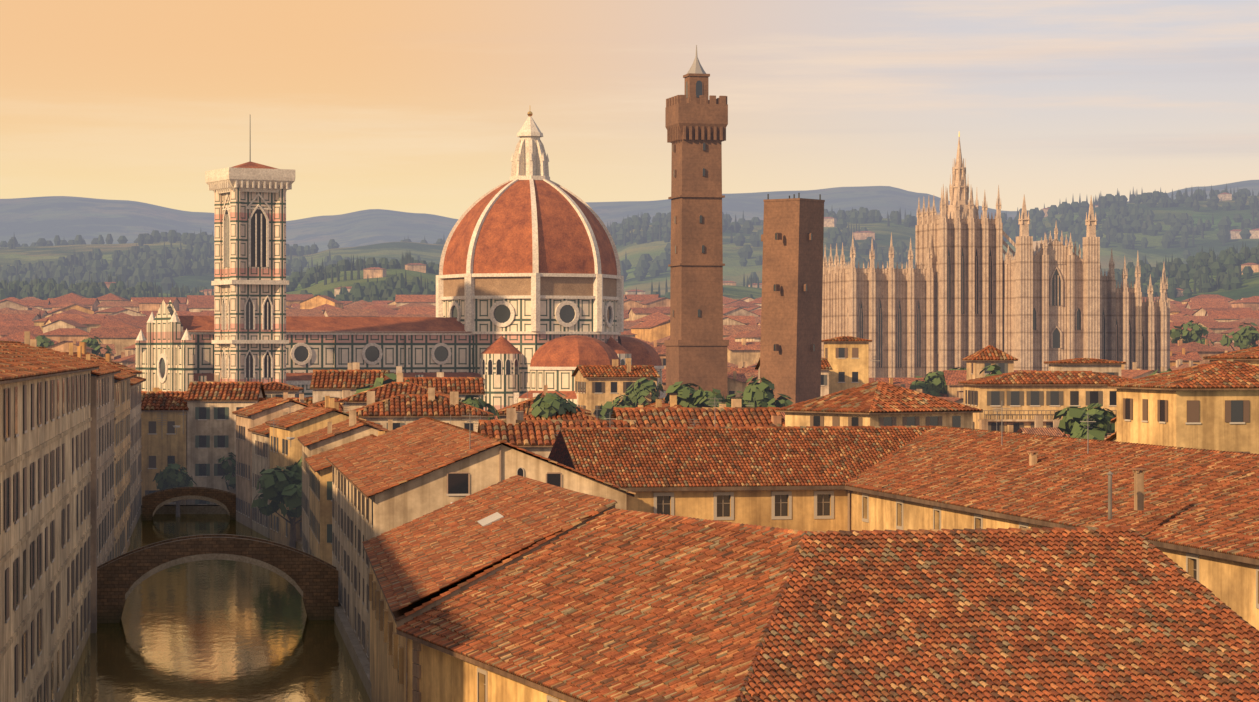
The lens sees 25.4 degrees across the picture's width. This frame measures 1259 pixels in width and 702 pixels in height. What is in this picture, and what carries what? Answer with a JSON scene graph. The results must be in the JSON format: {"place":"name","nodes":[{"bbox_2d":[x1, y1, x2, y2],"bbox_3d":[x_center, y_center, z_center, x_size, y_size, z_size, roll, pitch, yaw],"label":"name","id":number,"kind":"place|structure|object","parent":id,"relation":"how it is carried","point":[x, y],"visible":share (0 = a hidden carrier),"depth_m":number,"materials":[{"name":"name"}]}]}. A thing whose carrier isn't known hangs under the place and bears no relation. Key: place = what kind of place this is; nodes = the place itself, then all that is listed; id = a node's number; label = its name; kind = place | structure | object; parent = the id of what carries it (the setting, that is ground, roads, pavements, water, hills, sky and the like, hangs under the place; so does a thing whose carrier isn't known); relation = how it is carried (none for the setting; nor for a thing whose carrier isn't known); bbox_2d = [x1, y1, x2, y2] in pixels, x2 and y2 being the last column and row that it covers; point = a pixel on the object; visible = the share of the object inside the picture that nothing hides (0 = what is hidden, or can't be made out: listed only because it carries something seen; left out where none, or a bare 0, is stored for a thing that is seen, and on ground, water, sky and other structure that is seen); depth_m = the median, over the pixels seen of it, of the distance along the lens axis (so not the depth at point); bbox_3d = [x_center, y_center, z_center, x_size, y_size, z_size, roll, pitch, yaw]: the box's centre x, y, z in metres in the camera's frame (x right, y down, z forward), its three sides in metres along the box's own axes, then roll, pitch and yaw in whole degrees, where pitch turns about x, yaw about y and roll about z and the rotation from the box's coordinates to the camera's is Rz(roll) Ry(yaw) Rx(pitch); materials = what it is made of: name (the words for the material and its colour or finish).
{"place":"outdoors","nodes":[
{"label":"outdoors","id":0,"kind":"place"},
{"bbox_2d":[61,514,370,701],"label":"canal water","id":1,"kind":"structure","parent":0,"point":[216,631],"depth_m":191.96,"materials":[{"name":"brown liquid"}]},
{"bbox_2d":[141,504,406,701],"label":"quay ground","id":2,"kind":"structure","parent":0,"point":[355,651],"depth_m":194.52,"materials":[{"name":"grey stone"}]},
{"bbox_2d":[142,487,235,520],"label":"bridge","id":3,"kind":"structure","parent":2,"relation":"on","point":[152,503],"depth_m":330.29,"materials":[{"name":"stone"}]},
{"bbox_2d":[97,534,337,623],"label":"bridge","id":4,"kind":"structure","parent":2,"relation":"on","point":[312,580],"depth_m":206.78,"materials":[{"name":"brick"},{"name":"stone"}]},
{"bbox_2d":[0,331,1258,701],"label":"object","id":5,"kind":"structure","parent":2,"relation":"on","point":[404,503],"depth_m":190.85,"materials":[{"name":"beige paint"}]},
{"bbox_2d":[0,373,1249,701],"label":"canal city windows","id":6,"kind":"structure","parent":5,"relation":"in","point":[1236,411],"depth_m":190.65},
{"bbox_2d":[0,341,1258,701],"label":"roof tiles","id":7,"kind":"structure","parent":5,"relation":"on","point":[622,605],"depth_m":105.50,"materials":[{"name":"tile"}]},
{"bbox_2d":[91,376,1258,701],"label":"building walls","id":8,"kind":"structure","parent":2,"relation":"on","point":[423,670],"depth_m":141.97,"materials":[{"name":"beige paint"}]},
{"bbox_2d":[548,428,766,468],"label":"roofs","id":9,"kind":"structure","parent":8,"relation":"on","point":[559,453],"depth_m":185.96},
{"bbox_2d":[264,341,1258,441],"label":"buildings","id":10,"kind":"structure","parent":2,"relation":"on","point":[590,400],"depth_m":295.27,"materials":[{"name":"beige paint"}]},
{"bbox_2d":[265,348,1117,432],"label":"city windows","id":11,"kind":"structure","parent":10,"relation":"in","point":[1016,398],"depth_m":294.85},
{"bbox_2d":[263,336,1258,440],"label":"roof tiles","id":12,"kind":"object","parent":10,"relation":"on","point":[878,397],"visible":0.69,"depth_m":266.52,"materials":[{"name":"tile"}]},
{"bbox_2d":[760,193,824,404],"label":"shorter tower","id":13,"kind":"structure","parent":2,"relation":"on","point":[792,236],"depth_m":328.15,"materials":[{"name":"brick"}]},
{"bbox_2d":[661,358,962,396],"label":"city windows","id":14,"kind":"structure","parent":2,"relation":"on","point":[663,361],"depth_m":432.71,"materials":[{"name":"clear glass"}]},
{"bbox_2d":[302,397,741,409],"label":"canal city roofs","id":15,"kind":"structure","parent":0,"point":[524,409],"depth_m":252.38,"materials":[{"name":"tile"}]},
{"bbox_2d":[0,180,1258,301],"bbox_3d":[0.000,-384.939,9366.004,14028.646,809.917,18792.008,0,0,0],"label":"terrain","id":16,"kind":"structure","parent":0,"point":[377,234],"depth_m":10040.01,"materials":[{"name":"green plant"}]},
{"bbox_2d":[205,133,294,383],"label":"bell tower","id":17,"kind":"structure","parent":16,"relation":"on","point":[250,282],"depth_m":379.49,"materials":[{"name":"stone"}]},
{"bbox_2d":[135,111,665,410],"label":"domed cathedral","id":18,"kind":"structure","parent":16,"relation":"on","point":[529,288],"depth_m":406.08,"materials":[{"name":"stone"}]},
{"bbox_2d":[0,295,1258,439],"bbox_3d":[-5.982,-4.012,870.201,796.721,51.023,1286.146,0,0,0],"label":"buildings","id":19,"kind":"structure","parent":16,"relation":"on","point":[743,358],"depth_m":821.22,"materials":[{"name":"beige paint"}]},
{"bbox_2d":[121,359,1095,453],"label":"chimneys","id":20,"kind":"object","parent":19,"relation":"on","point":[480,416],"visible":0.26,"depth_m":247.11,"materials":[{"name":"brick"}]},
{"bbox_2d":[0,293,1258,436],"bbox_3d":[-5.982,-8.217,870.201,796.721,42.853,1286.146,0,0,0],"label":"city roofs","id":21,"kind":"structure","parent":19,"relation":"on","point":[15,324],"depth_m":962.00,"materials":[{"name":"orange tile"}]},
{"bbox_2d":[0,184,1258,301],"bbox_3d":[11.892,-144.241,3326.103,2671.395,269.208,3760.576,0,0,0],"label":"hill trees","id":22,"kind":"object","parent":16,"relation":"on","point":[134,267],"visible":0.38,"depth_m":3388.99,"materials":[{"name":"green plant"}]},
{"bbox_2d":[106,194,1258,296],"bbox_3d":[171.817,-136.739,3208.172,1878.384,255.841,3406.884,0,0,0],"label":"hillside houses","id":23,"kind":"structure","parent":16,"relation":"on","point":[378,273],"depth_m":2340.60,"materials":[{"name":"beige paint"}]},
{"bbox_2d":[105,193,1258,290],"bbox_3d":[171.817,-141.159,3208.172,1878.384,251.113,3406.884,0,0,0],"label":"hill villa roofs","id":24,"kind":"structure","parent":23,"relation":"on","point":[723,281],"depth_m":2127.81,"materials":[{"name":"tile"}]},
{"bbox_2d":[664,45,728,403],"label":"tall tower","id":25,"kind":"structure","parent":16,"relation":"on","point":[696,124],"depth_m":327.61,"materials":[{"name":"brick"}]},
{"bbox_2d":[821,132,1169,377],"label":"gothic cathedral","id":26,"kind":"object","parent":16,"relation":"on","point":[957,294],"visible":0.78,"depth_m":501.61,"materials":[{"name":"stone"}]},
{"bbox_2d":[0,0,1258,220],"label":"sky","id":27,"kind":"structure","parent":0,"point":[410,106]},
{"bbox_2d":[23,320,1258,548],"bbox_3d":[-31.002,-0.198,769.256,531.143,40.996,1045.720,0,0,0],"label":"city trees","id":28,"kind":"object","parent":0,"point":[286,484],"depth_m":309.99,"materials":[{"name":"green plant"}]},
{"bbox_2d":[372,447,1258,701],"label":"windows","id":29,"kind":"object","parent":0,"point":[458,483],"depth_m":173.01,"materials":[{"name":"black glass"}]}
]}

